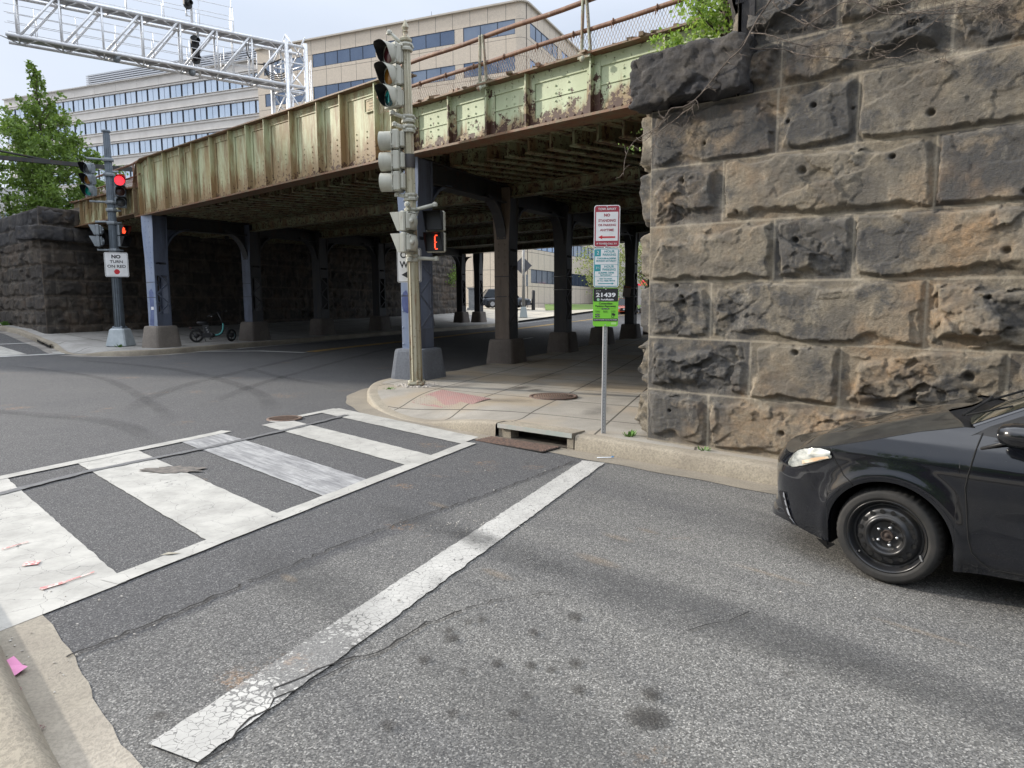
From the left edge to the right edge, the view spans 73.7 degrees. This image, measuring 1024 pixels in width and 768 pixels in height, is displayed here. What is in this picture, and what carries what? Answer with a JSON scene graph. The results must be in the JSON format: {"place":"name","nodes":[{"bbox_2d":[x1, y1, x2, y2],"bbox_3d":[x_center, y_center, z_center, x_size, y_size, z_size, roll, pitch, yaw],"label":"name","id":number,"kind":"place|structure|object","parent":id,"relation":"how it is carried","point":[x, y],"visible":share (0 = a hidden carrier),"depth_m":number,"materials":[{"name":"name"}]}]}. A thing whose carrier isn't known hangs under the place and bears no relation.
{"place":"outdoors","nodes":[
{"label":"outdoors","id":0,"kind":"place"},
{"bbox_2d":[0,313,494,353],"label":"sidewalk","id":1,"kind":"structure","parent":0,"point":[84,342],"depth_m":28.79,"materials":[{"name":"concrete"}]},
{"bbox_2d":[86,129,135,346],"bbox_3d":[-13.526,-4.856,23.012,0.903,7.190,0.700,0,6,0],"label":"signal pole","id":2,"kind":"object","parent":1,"relation":"on","point":[119,332],"visible":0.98,"depth_m":22.94,"materials":[{"name":"metal"}]},
{"bbox_2d":[77,161,96,196],"bbox_3d":[-13.956,-6.726,22.443,0.358,1.065,0.496,1,7,14],"label":"traffic signal","id":3,"kind":"object","parent":2,"relation":"attached to","point":[88,188],"visible":1,"depth_m":22.44,"materials":[{"name":"black"}]},
{"bbox_2d":[88,224,104,246],"bbox_3d":[-13.843,-4.941,22.759,0.430,0.725,0.350,-4,7,-28],"label":"pedestrian signal","id":4,"kind":"object","parent":2,"relation":"attached to","point":[97,239],"visible":1,"depth_m":22.63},
{"bbox_2d":[0,150,228,238],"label":"mast arm","id":5,"kind":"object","parent":2,"relation":"attached to","point":[31,159],"depth_m":27.26},
{"bbox_2d":[104,252,128,276],"bbox_3d":[-13.290,-4.010,22.944,0.700,0.810,0.011,-4,7,-28],"label":"no turn sign","id":6,"kind":"object","parent":2,"relation":"attached to","point":[115,264],"visible":1,"depth_m":22.94,"materials":[{"name":"white"}]},
{"bbox_2d":[113,174,126,207],"bbox_3d":[-13.151,-6.463,22.919,0.358,1.065,0.496,-5,8,-38],"label":"traffic signal","id":7,"kind":"object","parent":2,"relation":"attached to","point":[119,180],"visible":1,"depth_m":22.91,"materials":[{"name":"black"}]},
{"bbox_2d":[117,225,131,246],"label":"pedestrian signal","id":8,"kind":"object","parent":2,"relation":"attached to","point":[123,232],"visible":1,"depth_m":23.11,"materials":[{"name":"black"}]},
{"bbox_2d":[141,215,189,347],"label":"bridge column","id":9,"kind":"structure","parent":1,"relation":"on","point":[160,331],"depth_m":22.53,"materials":[{"name":"metal"}]},
{"bbox_2d":[189,310,235,341],"bbox_3d":[-11.128,-2.155,25.379,1.619,1.194,0.397,-3,7,-23],"label":"electric scooter","id":10,"kind":"object","parent":1,"relation":"on","point":[207,334],"visible":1,"depth_m":25.25,"materials":[{"name":"black"}]},
{"bbox_2d":[222,225,274,340],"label":"bridge column","id":11,"kind":"structure","parent":1,"relation":"on","point":[254,326],"depth_m":26.03,"materials":[{"name":"metal"}]},
{"bbox_2d":[299,232,336,334],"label":"bridge column","id":12,"kind":"structure","parent":1,"relation":"on","point":[322,322],"depth_m":29.70,"materials":[{"name":"metal"}]},
{"bbox_2d":[362,238,394,330],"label":"bridge column","id":13,"kind":"structure","parent":1,"relation":"on","point":[379,320],"depth_m":33.56,"materials":[{"name":"metal"}]},
{"bbox_2d":[452,250,470,322],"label":"bridge column","id":14,"kind":"structure","parent":1,"relation":"on","point":[461,314],"depth_m":44.67,"materials":[{"name":"metal"}]},
{"bbox_2d":[471,253,486,321],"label":"bridge column","id":15,"kind":"structure","parent":1,"relation":"on","point":[478,314],"depth_m":45.64,"materials":[{"name":"metal"}]},
{"bbox_2d":[0,0,729,187],"label":"sky","id":16,"kind":"structure","parent":0,"point":[269,19],"materials":[{"name":"white"}]},
{"bbox_2d":[413,390,490,407],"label":"tactile paving","id":17,"kind":"structure","parent":0,"point":[445,397],"depth_m":10.98,"materials":[{"name":"concrete"}]},
{"bbox_2d":[467,288,473,309],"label":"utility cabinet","id":18,"kind":"object","parent":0,"point":[470,298],"visible":0.38,"depth_m":59.05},
{"bbox_2d":[0,309,1023,767],"bbox_3d":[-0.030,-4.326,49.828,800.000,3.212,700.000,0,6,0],"label":"road","id":19,"kind":"structure","parent":0,"point":[842,691],"depth_m":3.78,"materials":[{"name":"asphalt"}]},
{"bbox_2d":[0,346,23,355],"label":"crosswalk marking","id":20,"kind":"object","parent":19,"relation":"on","point":[4,351],"visible":1,"depth_m":21.84,"materials":[{"name":"white paint"}]},
{"bbox_2d":[0,645,60,767],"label":"kerb","id":21,"kind":"structure","parent":19,"relation":"on","point":[23,743],"depth_m":2.43,"materials":[{"name":"concrete"}]},
{"bbox_2d":[0,615,142,767],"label":"gutter","id":22,"kind":"object","parent":19,"relation":"on","point":[77,730],"visible":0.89,"depth_m":2.84,"materials":[{"name":"concrete"}]},
{"bbox_2d":[7,656,27,675],"bbox_3d":[-2.238,1.266,3.069,0.158,0.029,0.063,4,8,34],"label":"paper scrap","id":23,"kind":"object","parent":22,"relation":"on","point":[16,666],"visible":0.67,"depth_m":3.08,"materials":[{"name":"pink"}]},
{"bbox_2d":[2,47,258,205],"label":"office building","id":24,"kind":"structure","parent":19,"relation":"on","point":[138,112],"depth_m":85.56,"materials":[{"name":"beige concrete"}]},
{"bbox_2d":[127,116,137,128],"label":"window","id":25,"kind":"structure","parent":24,"relation":"in","point":[132,122],"depth_m":86.71,"materials":[{"name":"blue glass"}]},
{"bbox_2d":[138,115,148,127],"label":"window","id":26,"kind":"structure","parent":24,"relation":"in","point":[143,121],"depth_m":86.08,"materials":[{"name":"blue glass"}]},
{"bbox_2d":[147,88,158,100],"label":"window","id":27,"kind":"structure","parent":24,"relation":"in","point":[153,94],"depth_m":85.13,"materials":[{"name":"blue glass"}]},
{"bbox_2d":[149,113,159,125],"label":"window","id":28,"kind":"structure","parent":24,"relation":"in","point":[154,119],"depth_m":85.47,"materials":[{"name":"blue glass"}]},
{"bbox_2d":[158,86,169,99],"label":"window","id":29,"kind":"structure","parent":24,"relation":"in","point":[164,91],"depth_m":84.50,"materials":[{"name":"blue glass"}]},
{"bbox_2d":[160,112,171,124],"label":"window","id":30,"kind":"structure","parent":24,"relation":"in","point":[165,118],"depth_m":84.85,"materials":[{"name":"blue glass"}]},
{"bbox_2d":[170,84,181,97],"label":"window","id":31,"kind":"structure","parent":24,"relation":"in","point":[175,90],"depth_m":83.88,"materials":[{"name":"blue glass"}]},
{"bbox_2d":[171,110,182,123],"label":"window","id":32,"kind":"structure","parent":24,"relation":"in","point":[177,116],"depth_m":84.21,"materials":[{"name":"blue glass"}]},
{"bbox_2d":[181,82,192,95],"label":"window","id":33,"kind":"structure","parent":24,"relation":"in","point":[187,88],"depth_m":83.25,"materials":[{"name":"blue glass"}]},
{"bbox_2d":[183,109,194,121],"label":"window","id":34,"kind":"structure","parent":24,"relation":"in","point":[188,115],"depth_m":83.61,"materials":[{"name":"blue glass"}]},
{"bbox_2d":[193,81,204,93],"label":"window","id":35,"kind":"structure","parent":24,"relation":"in","point":[198,87],"depth_m":82.64,"materials":[{"name":"blue glass"}]},
{"bbox_2d":[195,107,206,120],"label":"window","id":36,"kind":"structure","parent":24,"relation":"in","point":[200,112],"depth_m":82.96,"materials":[{"name":"blue glass"}]},
{"bbox_2d":[205,80,216,92],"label":"window","id":37,"kind":"structure","parent":24,"relation":"in","point":[210,85],"depth_m":82.04,"materials":[{"name":"blue glass"}]},
{"bbox_2d":[206,105,218,118],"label":"window","id":38,"kind":"structure","parent":24,"relation":"in","point":[212,110],"depth_m":82.34,"materials":[{"name":"blue glass"}]},
{"bbox_2d":[218,104,230,117],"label":"window","id":39,"kind":"structure","parent":24,"relation":"in","point":[225,110],"depth_m":81.72,"materials":[{"name":"blue glass"}]},
{"bbox_2d":[231,102,242,115],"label":"window","id":40,"kind":"structure","parent":24,"relation":"in","point":[237,108],"depth_m":81.10,"materials":[{"name":"blue glass"}]},
{"bbox_2d":[243,100,255,113],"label":"window","id":41,"kind":"structure","parent":24,"relation":"in","point":[249,107],"depth_m":80.47,"materials":[{"name":"blue glass"}]},
{"bbox_2d":[66,584,240,656],"bbox_3d":[-1.829,1.225,3.601,0.050,0.008,0.982,3,7,29],"label":"road crack","id":42,"kind":"object","parent":19,"relation":"on","point":[239,585],"visible":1,"depth_m":3.54,"materials":[{"name":"black"}]},
{"bbox_2d":[140,465,204,472],"bbox_3d":[-3.350,0.843,6.755,0.640,0.013,0.326,0,6,0],"label":"asphalt patch","id":43,"kind":"object","parent":19,"relation":"on","point":[173,469],"visible":1,"depth_m":6.74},
{"bbox_2d":[0,414,345,494],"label":"sealed joint","id":44,"kind":"object","parent":19,"relation":"on","point":[54,479],"visible":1,"depth_m":7.15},
{"bbox_2d":[0,206,456,333],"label":"stone abutment","id":45,"kind":"object","parent":19,"relation":"on","point":[54,279],"visible":0.63,"depth_m":30.36,"materials":[{"name":"stone"}]},
{"bbox_2d":[0,59,128,216],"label":"tree","id":46,"kind":"object","parent":45,"relation":"on","point":[41,179],"visible":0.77,"depth_m":28.72,"materials":[{"name":"green plant"}]},
{"bbox_2d":[69,12,733,256],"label":"railway bridge","id":47,"kind":"structure","parent":45,"relation":"on","point":[540,140],"depth_m":15.94,"materials":[{"name":"paint"}]},
{"bbox_2d":[87,160,142,200],"bbox_3d":[-13.991,-7.071,23.846,5.176,0.852,0.065,5,8,40],"label":"bridge railing","id":48,"kind":"object","parent":47,"relation":"on","point":[118,169],"visible":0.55,"depth_m":22.92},
{"bbox_2d":[0,0,312,113],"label":"signal gantry","id":49,"kind":"object","parent":47,"relation":"on","point":[288,86],"visible":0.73,"depth_m":28.92,"materials":[{"name":"metal"}]},
{"bbox_2d":[183,0,192,22],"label":"railway signal","id":50,"kind":"object","parent":49,"relation":"attached to","point":[187,4],"visible":0.95,"depth_m":28.95,"materials":[{"name":"black"}]},
{"bbox_2d":[190,29,200,78],"bbox_3d":[-13.494,-14.257,29.254,0.408,2.100,0.490,3,7,30],"label":"railway signal","id":51,"kind":"object","parent":49,"relation":"attached to","point":[193,45],"visible":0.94,"depth_m":29.16,"materials":[{"name":"black"}]},
{"bbox_2d":[376,0,729,116],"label":"bridge railing","id":52,"kind":"object","parent":47,"relation":"on","point":[480,40],"visible":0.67,"depth_m":10.74,"materials":[{"name":"metal"}]},
{"bbox_2d":[0,408,476,630],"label":"crosswalk marking","id":53,"kind":"object","parent":19,"relation":"on","point":[211,514],"visible":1,"depth_m":5.34,"materials":[{"name":"white paint"}]},
{"bbox_2d":[0,323,494,355],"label":"kerb","id":54,"kind":"structure","parent":19,"relation":"on","point":[31,336],"depth_m":25.14,"materials":[{"name":"concrete"}]},
{"bbox_2d":[0,323,520,356],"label":"gutter","id":55,"kind":"object","parent":19,"relation":"on","point":[46,349],"visible":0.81,"depth_m":24.15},
{"bbox_2d":[194,662,350,767],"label":"road crack","id":56,"kind":"object","parent":19,"relation":"on","point":[246,721],"visible":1,"depth_m":2.74,"materials":[{"name":"black"}]},
{"bbox_2d":[183,433,364,494],"bbox_3d":[-2.656,0.795,7.299,3.410,0.054,0.602,6,9,44],"label":"crosswalk marking","id":57,"kind":"object","parent":19,"relation":"on","point":[320,479],"visible":1,"depth_m":7.03,"materials":[{"name":"paint"}]},
{"bbox_2d":[266,415,302,420],"bbox_3d":[-3.277,0.493,9.834,0.500,0.024,0.500,0,6,0],"label":"manhole cover","id":58,"kind":"object","parent":19,"relation":"on","point":[286,418],"visible":0.99,"depth_m":9.78,"materials":[{"name":"metal"}]},
{"bbox_2d":[274,609,461,689],"bbox_3d":[-0.637,1.272,3.318,0.087,0.013,1.095,5,9,42],"label":"road crack","id":59,"kind":"object","parent":19,"relation":"on","point":[397,639],"visible":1,"depth_m":3.23,"materials":[{"name":"black"}]},
{"bbox_2d":[149,460,603,761],"bbox_3d":[-0.188,1.096,4.928,0.262,0.036,5.297,2,7,24],"label":"stop line","id":60,"kind":"object","parent":19,"relation":"on","point":[201,734],"visible":1,"depth_m":3.38,"materials":[{"name":"paint"}]},
{"bbox_2d":[249,461,572,579],"bbox_3d":[-0.460,1.000,5.726,0.098,0.038,3.986,4,8,34],"label":"road crack","id":61,"kind":"object","parent":19,"relation":"on","point":[399,522],"visible":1,"depth_m":5.16,"materials":[{"name":"black"}]},
{"bbox_2d":[254,0,641,307],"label":"office building","id":62,"kind":"structure","parent":19,"relation":"on","point":[340,61],"depth_m":71.32,"materials":[{"name":"beige concrete"}]},
{"bbox_2d":[264,56,303,75],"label":"window","id":63,"kind":"structure","parent":62,"relation":"in","point":[298,60],"depth_m":77.43,"materials":[{"name":"blue glass"}]},
{"bbox_2d":[265,89,304,106],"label":"window","id":64,"kind":"structure","parent":62,"relation":"in","point":[299,98],"depth_m":78.05,"materials":[{"name":"blue glass"}]},
{"bbox_2d":[312,44,375,67],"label":"window","id":65,"kind":"structure","parent":62,"relation":"in","point":[365,51],"depth_m":74.40,"materials":[{"name":"blue glass"}]},
{"bbox_2d":[313,77,375,99],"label":"window","id":66,"kind":"structure","parent":62,"relation":"in","point":[324,90],"depth_m":75.28,"materials":[{"name":"blue glass"}]},
{"bbox_2d":[388,30,454,50],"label":"window","id":67,"kind":"structure","parent":62,"relation":"in","point":[444,38],"depth_m":70.29,"materials":[{"name":"blue glass"}]},
{"bbox_2d":[411,65,454,83],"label":"window","id":68,"kind":"structure","parent":62,"relation":"in","point":[422,75],"depth_m":70.74,"materials":[{"name":"blue glass"}]},
{"bbox_2d":[463,19,514,41],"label":"window","id":69,"kind":"structure","parent":62,"relation":"in","point":[469,33],"depth_m":68.05,"materials":[{"name":"blue glass"}]},
{"bbox_2d":[464,56,514,77],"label":"window","id":70,"kind":"structure","parent":62,"relation":"in","point":[466,64],"depth_m":68.13,"materials":[{"name":"blue glass"}]},
{"bbox_2d":[531,269,553,283],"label":"window","id":71,"kind":"structure","parent":62,"relation":"in","point":[537,276],"depth_m":73.14,"materials":[{"name":"blue glass"}]},
{"bbox_2d":[530,23,557,59],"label":"window","id":72,"kind":"structure","parent":62,"relation":"in","point":[535,34],"depth_m":70.12,"materials":[{"name":"blue glass"}]},
{"bbox_2d":[572,274,592,286],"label":"window","id":73,"kind":"structure","parent":62,"relation":"in","point":[576,281],"depth_m":83.55,"materials":[{"name":"blue"}]},
{"bbox_2d":[572,246,593,259],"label":"window","id":74,"kind":"structure","parent":62,"relation":"in","point":[575,248],"depth_m":83.34,"materials":[{"name":"blue glass"}]},
{"bbox_2d":[367,334,647,435],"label":"kerb","id":75,"kind":"structure","parent":19,"relation":"on","point":[479,426],"depth_m":9.48,"materials":[{"name":"concrete"}]},
{"bbox_2d":[6,470,1014,725],"bbox_3d":[-0.094,1.123,4.725,6.079,0.127,4.710,0,6,0],"label":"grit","id":76,"kind":"object","parent":19,"relation":"on","point":[392,556],"visible":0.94,"depth_m":3.79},
{"bbox_2d":[346,388,777,493],"bbox_3d":[11.058,-0.388,17.173,29.260,1.281,84.487,-1,6,-9],"label":"gutter","id":77,"kind":"object","parent":19,"relation":"on","point":[357,401],"visible":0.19,"depth_m":7.38,"materials":[{"name":"concrete"}]},
{"bbox_2d":[573,243,642,297],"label":"tree","id":78,"kind":"object","parent":19,"relation":"on","point":[591,267],"visible":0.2,"depth_m":59.08,"materials":[{"name":"green plant"}]},
{"bbox_2d":[612,253,647,304],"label":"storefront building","id":79,"kind":"structure","parent":19,"relation":"on","point":[639,289],"depth_m":84.05,"materials":[{"name":"grey glass"}]},
{"bbox_2d":[619,243,647,288],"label":"tree","id":80,"kind":"object","parent":19,"relation":"on","point":[642,278],"visible":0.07,"depth_m":61.22,"materials":[{"name":"green plant"}]},
{"bbox_2d":[632,708,664,724],"bbox_3d":[0.549,1.349,2.768,0.210,0.004,0.189,0,6,0],"label":"oil stain","id":81,"kind":"object","parent":19,"relation":"on","point":[649,716],"visible":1,"depth_m":2.77,"materials":[{"name":"grey"}]},
{"bbox_2d":[575,433,776,485],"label":"kerb","id":82,"kind":"structure","parent":19,"relation":"on","point":[754,470],"depth_m":7.10,"materials":[{"name":"concrete"}]},
{"bbox_2d":[628,0,1023,458],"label":"stone abutment","id":83,"kind":"object","parent":19,"relation":"on","point":[828,243],"visible":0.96,"depth_m":6.25,"materials":[{"name":"stone"}]},
{"bbox_2d":[646,15,714,51],"bbox_3d":[1.992,-3.983,8.133,0.949,0.715,0.942,0,6,0],"label":"shrub","id":84,"kind":"object","parent":83,"relation":"on","point":[675,40],"visible":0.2,"depth_m":7.96,"materials":[{"name":"green plant"}]},
{"bbox_2d":[669,0,733,40],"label":"shrub","id":85,"kind":"object","parent":83,"relation":"on","point":[703,12],"visible":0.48,"depth_m":7.78,"materials":[{"name":"green plant"}]},
{"bbox_2d":[615,0,1019,178],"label":"vine","id":86,"kind":"object","parent":83,"relation":"attached to","point":[818,56],"visible":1,"depth_m":6.03,"materials":[{"name":"brown plant"}]},
{"bbox_2d":[772,389,1023,583],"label":"parked car","id":87,"kind":"object","parent":19,"relation":"on","point":[914,494],"visible":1,"depth_m":4.06,"materials":[{"name":"black paint"}]},
{"bbox_2d":[466,306,592,320],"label":"plaza","id":88,"kind":"structure","parent":0,"point":[539,312],"depth_m":59.63,"materials":[{"name":"concrete"}]},
{"bbox_2d":[483,289,531,307],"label":"parked suv","id":89,"kind":"object","parent":88,"relation":"on","point":[488,298],"visible":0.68,"depth_m":62.82,"materials":[{"name":"grey paint"}]},
{"bbox_2d":[518,250,531,317],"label":"street sign pole","id":90,"kind":"object","parent":88,"relation":"on","point":[524,265],"visible":0.79,"depth_m":53.45,"materials":[{"name":"grey"}]},
{"bbox_2d":[545,304,640,309],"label":"lawn","id":91,"kind":"structure","parent":88,"relation":"on","point":[574,306],"depth_m":69.18,"materials":[{"name":"green plant"}]},
{"bbox_2d":[378,335,777,462],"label":"sidewalk","id":92,"kind":"structure","parent":0,"point":[579,373],"depth_m":11.84,"materials":[{"name":"concrete"}]},
{"bbox_2d":[386,20,438,385],"bbox_3d":[-1.730,-3.175,12.202,0.816,6.430,0.449,-1,6,0],"label":"signal pole","id":93,"kind":"object","parent":92,"relation":"on","point":[410,196],"visible":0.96,"depth_m":12.18,"materials":[{"name":"metal"}]},
{"bbox_2d":[373,39,403,109],"bbox_3d":[-2.147,-5.374,11.883,0.358,1.065,0.496,5,9,42],"label":"traffic signal","id":94,"kind":"object","parent":93,"relation":"attached to","point":[390,76],"visible":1,"depth_m":11.86,"materials":[{"name":"black"}]},
{"bbox_2d":[384,41,397,108],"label":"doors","id":95,"kind":"structure","parent":94,"relation":"in","point":[394,42],"depth_m":11.83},
{"bbox_2d":[378,128,405,192],"bbox_3d":[-2.117,-3.969,12.187,0.459,1.065,0.358,0,6,6],"label":"traffic signal","id":96,"kind":"object","parent":93,"relation":"attached to","point":[393,160],"visible":0.97,"depth_m":12.05,"materials":[{"name":"grey"}]},
{"bbox_2d":[390,210,417,253],"bbox_3d":[-1.889,-2.684,12.110,0.430,0.725,0.350,2,7,24],"label":"pedestrian signal","id":97,"kind":"object","parent":93,"relation":"attached to","point":[405,240],"visible":1,"depth_m":11.97,"materials":[{"name":"metal"}]},
{"bbox_2d":[397,248,421,282],"bbox_3d":[-1.889,-2.179,12.540,0.460,0.620,0.009,0,6,8],"label":"one way sign","id":98,"kind":"object","parent":93,"relation":"attached to","point":[402,276],"visible":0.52,"depth_m":12.55,"materials":[{"name":"white"}]},
{"bbox_2d":[422,210,445,252],"bbox_3d":[-1.370,-2.717,12.189,0.350,0.725,0.430,1,7,12],"label":"pedestrian signal","id":99,"kind":"object","parent":93,"relation":"attached to","point":[434,235],"visible":1,"depth_m":12.16,"materials":[{"name":"black"}]},
{"bbox_2d":[391,157,452,379],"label":"bridge column","id":100,"kind":"structure","parent":92,"relation":"on","point":[427,192],"depth_m":13.63,"materials":[{"name":"metal"}]},
{"bbox_2d":[483,187,528,363],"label":"bridge column","id":101,"kind":"structure","parent":92,"relation":"on","point":[506,345],"depth_m":17.45,"materials":[{"name":"metal"}]},
{"bbox_2d":[474,420,584,451],"bbox_3d":[0.238,0.637,8.329,1.237,0.210,0.750,5,8,40],"label":"storm drain","id":102,"kind":"object","parent":92,"relation":"on","point":[532,436],"visible":0.94,"depth_m":8.33,"materials":[{"name":"concrete"}]},
{"bbox_2d":[529,393,577,399],"bbox_3d":[0.681,0.199,11.243,0.800,0.020,0.800,0,6,0],"label":"manhole cover","id":103,"kind":"object","parent":92,"relation":"on","point":[553,396],"visible":1,"depth_m":11.16,"materials":[{"name":"metal"}]},
{"bbox_2d":[547,205,579,352],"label":"bridge column","id":104,"kind":"structure","parent":92,"relation":"on","point":[563,337],"depth_m":21.39,"materials":[{"name":"metal"}]},
{"bbox_2d":[589,223,614,344],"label":"bridge column","id":105,"kind":"structure","parent":92,"relation":"on","point":[596,335],"depth_m":25.40,"materials":[{"name":"metal"}]},
{"bbox_2d":[601,247,608,432],"bbox_3d":[1.080,-0.569,7.922,0.056,2.880,0.026,1,7,8],"label":"sign post","id":106,"kind":"object","parent":92,"relation":"on","point":[604,380],"visible":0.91,"depth_m":7.97,"materials":[{"name":"grey"}]},
{"bbox_2d":[593,248,618,286],"bbox_3d":[1.078,-1.331,7.813,0.292,0.446,0.012,1,7,7],"label":"parking sign","id":107,"kind":"object","parent":106,"relation":"attached to","point":[605,267],"visible":1,"depth_m":7.81,"materials":[{"name":"white"}]},
{"bbox_2d":[593,288,618,325],"bbox_3d":[1.077,-0.884,7.864,0.288,0.440,0.011,1,7,8],"label":"parking sign","id":108,"kind":"object","parent":106,"relation":"attached to","point":[605,306],"visible":1,"depth_m":7.87,"materials":[{"name":"green"}]},
{"bbox_2d":[594,205,619,246],"bbox_3d":[1.079,-1.794,7.761,0.292,0.470,0.011,1,7,8],"label":"parking sign","id":109,"kind":"object","parent":106,"relation":"attached to","point":[606,225],"visible":1,"depth_m":7.76,"materials":[{"name":"red"}]},
{"bbox_2d":[619,227,641,338],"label":"bridge column","id":110,"kind":"structure","parent":92,"relation":"on","point":[630,328],"depth_m":29.26,"materials":[{"name":"metal"}]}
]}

